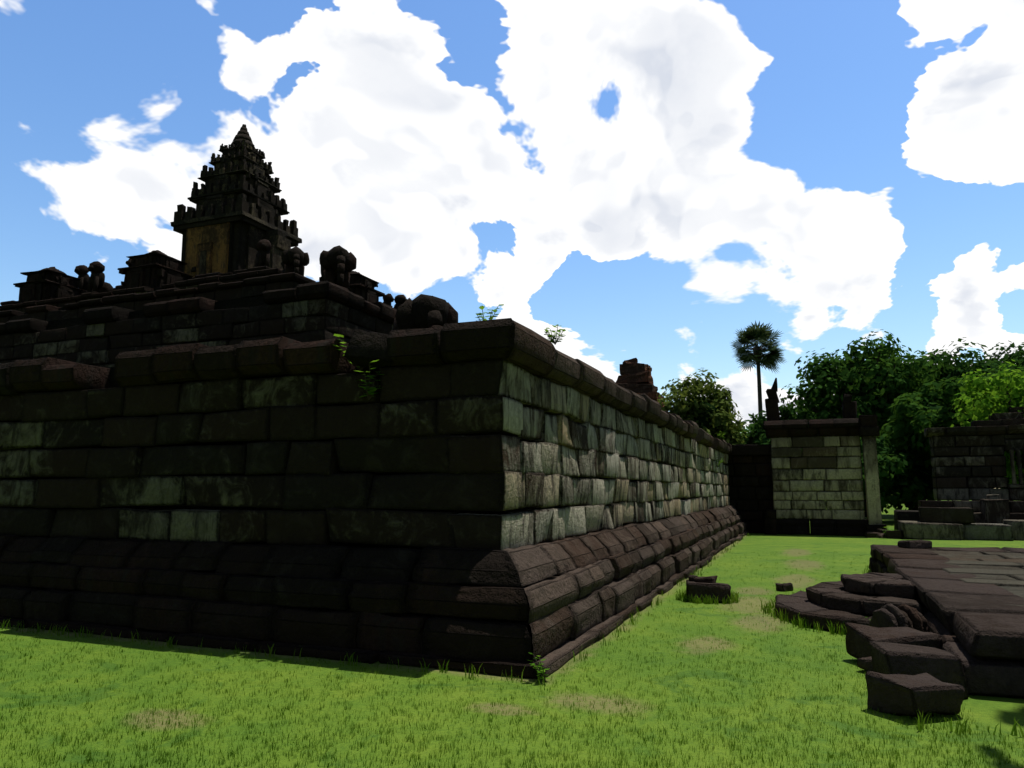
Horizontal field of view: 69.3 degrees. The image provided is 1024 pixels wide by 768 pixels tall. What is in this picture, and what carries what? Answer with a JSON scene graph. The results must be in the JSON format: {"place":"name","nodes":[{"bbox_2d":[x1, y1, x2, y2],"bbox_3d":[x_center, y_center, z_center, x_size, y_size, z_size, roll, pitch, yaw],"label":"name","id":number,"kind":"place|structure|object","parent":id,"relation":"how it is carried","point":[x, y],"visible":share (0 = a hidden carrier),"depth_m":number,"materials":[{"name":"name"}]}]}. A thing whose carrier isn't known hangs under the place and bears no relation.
{"place":"outdoors","nodes":[
{"label":"outdoors","id":0,"kind":"place"},
{"bbox_2d":[0,268,281,311],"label":"pyramid tier faces","id":1,"kind":"object","parent":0,"point":[185,284],"visible":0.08,"depth_m":33.73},
{"bbox_2d":[0,272,315,322],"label":"pyramid tier faces","id":2,"kind":"object","parent":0,"point":[244,288],"visible":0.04,"depth_m":26.93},
{"bbox_2d":[0,281,396,367],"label":"pyramid tier faces","id":3,"kind":"object","parent":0,"point":[104,337],"visible":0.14,"depth_m":19.86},
{"bbox_2d":[170,124,301,276],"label":"central tower","id":4,"kind":"structure","parent":0,"point":[230,222],"depth_m":49.88,"materials":[{"name":"stone"}]},
{"bbox_2d":[281,246,308,275],"bbox_3d":[-7.780,-4.176,26.415,0.961,1.301,1.672,4,-9,-24],"label":"elephant statue","id":5,"kind":"object","parent":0,"point":[295,259],"visible":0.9,"depth_m":25.95,"materials":[{"name":"stone"}]},
{"bbox_2d":[0,500,1023,767],"bbox_3d":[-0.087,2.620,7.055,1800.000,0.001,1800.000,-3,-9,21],"label":"ground","id":6,"kind":"structure","parent":0,"point":[816,552],"depth_m":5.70,"materials":[{"name":"green plant"}]},
{"bbox_2d":[0,318,524,547],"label":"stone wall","id":7,"kind":"structure","parent":6,"relation":"on","point":[128,452],"depth_m":8.44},
{"bbox_2d":[333,334,364,370],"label":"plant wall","id":8,"kind":"structure","parent":7,"relation":"on","point":[357,366],"depth_m":8.18,"materials":[{"name":"green plant"}]},
{"bbox_2d":[357,360,383,399],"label":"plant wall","id":9,"kind":"structure","parent":7,"relation":"on","point":[370,394],"depth_m":7.93,"materials":[{"name":"green plant"}]},
{"bbox_2d":[475,304,503,319],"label":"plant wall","id":10,"kind":"structure","parent":7,"relation":"on","point":[482,313],"depth_m":7.93,"materials":[{"name":"green plant"}]},
{"bbox_2d":[0,535,544,679],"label":"wall base","id":11,"kind":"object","parent":6,"relation":"on","point":[459,608],"depth_m":7.56,"materials":[{"name":"brown stone"}]},
{"bbox_2d":[0,367,674,547],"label":"pyramid tier","id":12,"kind":"object","parent":6,"relation":"on","point":[113,383],"depth_m":9.17,"materials":[{"name":"black stone"}]},
{"bbox_2d":[48,296,268,329],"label":"stone blocks","id":13,"kind":"structure","parent":12,"relation":"on","point":[223,305],"depth_m":20.02,"materials":[{"name":"black stone"}]},
{"bbox_2d":[319,245,356,291],"bbox_3d":[-4.708,-2.958,19.726,0.968,1.281,1.677,4,-9,-24],"label":"elephant statue","id":14,"kind":"object","parent":13,"relation":"on","point":[338,264],"visible":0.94,"depth_m":19.28,"materials":[{"name":"stone"}]},
{"bbox_2d":[393,294,457,329],"bbox_3d":[-1.429,-0.676,11.379,0.980,1.228,1.678,4,-9,-26],"label":"elephant statue","id":15,"kind":"object","parent":12,"relation":"on","point":[424,311],"visible":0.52,"depth_m":10.89,"materials":[{"name":"stone"}]},
{"bbox_2d":[528,652,549,681],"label":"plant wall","id":16,"kind":"structure","parent":6,"relation":"on","point":[541,671],"depth_m":6.24,"materials":[{"name":"green plant"}]},
{"bbox_2d":[448,320,731,549],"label":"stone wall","id":17,"kind":"structure","parent":6,"relation":"on","point":[636,457],"depth_m":9.55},
{"bbox_2d":[544,324,565,344],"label":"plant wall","id":18,"kind":"structure","parent":17,"relation":"on","point":[551,336],"depth_m":8.66,"materials":[{"name":"green plant"}]},
{"bbox_2d":[503,505,748,676],"bbox_3d":[4.000,3.541,17.086,1.246,1.068,22.906,-3,-9,21],"label":"wall base","id":19,"kind":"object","parent":6,"relation":"on","point":[587,589],"depth_m":9.14,"materials":[{"name":"brown stone"}]},
{"bbox_2d":[615,358,664,406],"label":"brick tower ruin","id":20,"kind":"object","parent":6,"relation":"on","point":[635,376],"visible":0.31,"depth_m":78.72,"materials":[{"name":"brown brick"}]},
{"bbox_2d":[656,369,746,444],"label":"tree","id":21,"kind":"object","parent":6,"relation":"on","point":[708,407],"visible":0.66,"depth_m":54.35,"materials":[{"name":"green plant"}]},
{"bbox_2d":[686,575,730,602],"bbox_3d":[2.862,2.994,10.811,0.642,0.377,0.531,-2,-8,15],"label":"fallen block","id":22,"kind":"object","parent":6,"relation":"on","point":[708,586],"depth_m":10.61,"materials":[{"name":"brown stone"}]},
{"bbox_2d":[733,413,756,438],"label":"forest tree","id":23,"kind":"object","parent":6,"relation":"on","point":[749,425],"visible":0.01,"depth_m":105.84,"materials":[{"name":"green plant"}]},
{"bbox_2d":[741,410,766,444],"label":"tree","id":24,"kind":"object","parent":6,"relation":"on","point":[753,436],"visible":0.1,"depth_m":58.78,"materials":[{"name":"green plant"}]},
{"bbox_2d":[730,321,785,416],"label":"sugar palm","id":25,"kind":"object","parent":6,"relation":"on","point":[752,335],"visible":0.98,"depth_m":83.10,"materials":[{"name":"green plant"}]},
{"bbox_2d":[759,434,772,486],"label":"undergrowth","id":26,"kind":"object","parent":6,"relation":"on","point":[764,439],"visible":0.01,"depth_m":44.22,"materials":[{"name":"green plant"}]},
{"bbox_2d":[779,402,816,509],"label":"tree","id":27,"kind":"object","parent":6,"relation":"on","point":[786,415],"visible":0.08,"depth_m":49.62,"materials":[{"name":"green plant"}]},
{"bbox_2d":[775,572,923,632],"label":"platform steps","id":28,"kind":"structure","parent":6,"relation":"on","point":[856,598],"depth_m":8.84,"materials":[{"name":"brown stone"}]},
{"bbox_2d":[779,329,944,516],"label":"tree","id":29,"kind":"object","parent":6,"relation":"on","point":[872,384],"visible":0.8,"depth_m":43.16,"materials":[{"name":"green plant"}]},
{"bbox_2d":[775,583,964,716],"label":"loose stones","id":30,"kind":"object","parent":6,"relation":"on","point":[905,695],"visible":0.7,"depth_m":5.48,"materials":[{"name":"brown stone"}]},
{"bbox_2d":[840,436,927,513],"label":"undergrowth","id":31,"kind":"object","parent":6,"relation":"on","point":[891,468],"visible":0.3,"depth_m":34.85,"materials":[{"name":"green plant"}]},
{"bbox_2d":[865,529,903,538],"bbox_3d":[12.661,5.005,24.667,1.684,0.331,1.107,-3,-9,21],"label":"rubble heap","id":32,"kind":"object","parent":6,"relation":"on","point":[889,534],"visible":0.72,"depth_m":24.58,"materials":[{"name":"stone"}]},
{"bbox_2d":[884,431,948,509],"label":"undergrowth","id":33,"kind":"object","parent":6,"relation":"on","point":[921,472],"visible":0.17,"depth_m":36.83,"materials":[{"name":"green plant"}]},
{"bbox_2d":[881,340,969,396],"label":"tree","id":34,"kind":"object","parent":6,"relation":"on","point":[899,355],"visible":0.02,"depth_m":45.90,"materials":[{"name":"green plant"}]},
{"bbox_2d":[878,370,1010,464],"bbox_3d":[21.382,3.196,35.127,5.875,7.399,6.045,5,-10,-33],"label":"tree","id":35,"kind":"object","parent":6,"relation":"on","point":[915,415],"visible":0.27,"depth_m":35.36,"materials":[{"name":"green plant"}]},
{"bbox_2d":[868,544,1023,698],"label":"platform edge blocks","id":36,"kind":"structure","parent":6,"relation":"on","point":[978,628],"depth_m":6.32,"materials":[{"name":"brown stone"}]},
{"bbox_2d":[897,540,931,548],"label":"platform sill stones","id":37,"kind":"object","parent":36,"relation":"on","point":[917,544],"visible":0.94,"depth_m":13.86,"materials":[{"name":"brown stone"}]},
{"bbox_2d":[894,407,1023,540],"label":"stone ruin","id":38,"kind":"object","parent":6,"relation":"on","point":[968,463],"visible":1,"depth_m":26.94,"materials":[{"name":"stone"}]},
{"bbox_2d":[920,337,1023,500],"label":"tree","id":39,"kind":"object","parent":6,"relation":"on","point":[953,371],"visible":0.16,"depth_m":43.91,"materials":[{"name":"green plant"}]},
{"bbox_2d":[930,550,1023,605],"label":"platform paving","id":40,"kind":"structure","parent":6,"relation":"on","point":[1004,570],"depth_m":10.69,"materials":[{"name":"stone"}]},
{"bbox_2d":[950,359,1023,483],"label":"tree","id":41,"kind":"object","parent":6,"relation":"on","point":[1006,396],"visible":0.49,"depth_m":28.65,"materials":[{"name":"green plant"}]},
{"bbox_2d":[976,340,1023,500],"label":"tree","id":42,"kind":"object","parent":6,"relation":"on","point":[1006,357],"visible":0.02,"depth_m":46.70,"materials":[{"name":"green plant"}]},
{"bbox_2d":[1010,342,1023,379],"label":"tree","id":43,"kind":"object","parent":6,"relation":"on","point":[1022,363],"visible":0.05,"depth_m":35.92,"materials":[{"name":"green plant"}]},
{"bbox_2d":[0,0,1023,429],"label":"sky","id":44,"kind":"structure","parent":0,"point":[652,182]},
{"bbox_2d":[724,378,886,535],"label":"stair pavilion wall","id":45,"kind":"structure","parent":0,"point":[814,469],"depth_m":26.55,"materials":[{"name":"stone"}]},
{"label":"pyramid tier","id":46,"kind":"object","parent":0,"visible":0},
{"bbox_2d":[13,267,86,303],"bbox_3d":[-23.956,-4.949,38.462,2.464,2.368,2.489,-3,-9,21],"label":"tiered shrine","id":47,"kind":"object","parent":46,"relation":"on","point":[48,283],"visible":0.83,"depth_m":37.61,"materials":[{"name":"stone"}]},
{"bbox_2d":[82,261,112,292],"bbox_3d":[-20.202,-5.039,36.326,0.768,1.905,1.331,-3,-9,21],"label":"guardian lion","id":48,"kind":"object","parent":46,"relation":"on","point":[97,283],"visible":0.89,"depth_m":35.98},
{"bbox_2d":[0,266,270,307],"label":"pyramid tier faces","id":49,"kind":"object","parent":46,"relation":"on","point":[117,287],"visible":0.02,"depth_m":37.84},
{"bbox_2d":[74,265,92,289],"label":"guardian lion","id":50,"kind":"object","parent":49,"relation":"on","point":[81,271],"visible":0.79,"depth_m":42.47},
{"bbox_2d":[126,258,131,266],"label":"guardian lion","id":51,"kind":"object","parent":49,"relation":"on","point":[129,262],"visible":0.2,"depth_m":40.86},
{"bbox_2d":[255,239,271,266],"bbox_3d":[-12.977,-6.535,38.550,0.810,1.914,1.424,4,-9,-24],"label":"guardian lion","id":52,"kind":"object","parent":49,"relation":"on","point":[263,247],"visible":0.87,"depth_m":38.16},
{"bbox_2d":[383,293,393,306],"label":"guardian lion","id":53,"kind":"object","parent":49,"relation":"on","point":[388,298],"visible":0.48,"depth_m":48.73},
{"bbox_2d":[117,250,192,288],"bbox_3d":[-17.182,-5.313,35.820,2.475,2.364,2.459,-3,-9,21],"label":"tiered shrine","id":54,"kind":"object","parent":46,"relation":"on","point":[154,269],"visible":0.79,"depth_m":34.91,"materials":[{"name":"stone"}]},
{"bbox_2d":[349,271,384,302],"bbox_3d":[-8.365,-4.825,39.195,2.489,2.367,2.495,-3,-9,21],"label":"tiered shrine","id":55,"kind":"object","parent":46,"relation":"on","point":[363,286],"visible":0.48,"depth_m":38.42,"materials":[{"name":"stone"}]},
{"bbox_2d":[394,295,406,308],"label":"guardian lion","id":56,"kind":"object","parent":46,"relation":"on","point":[399,300],"visible":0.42,"depth_m":41.86}
]}

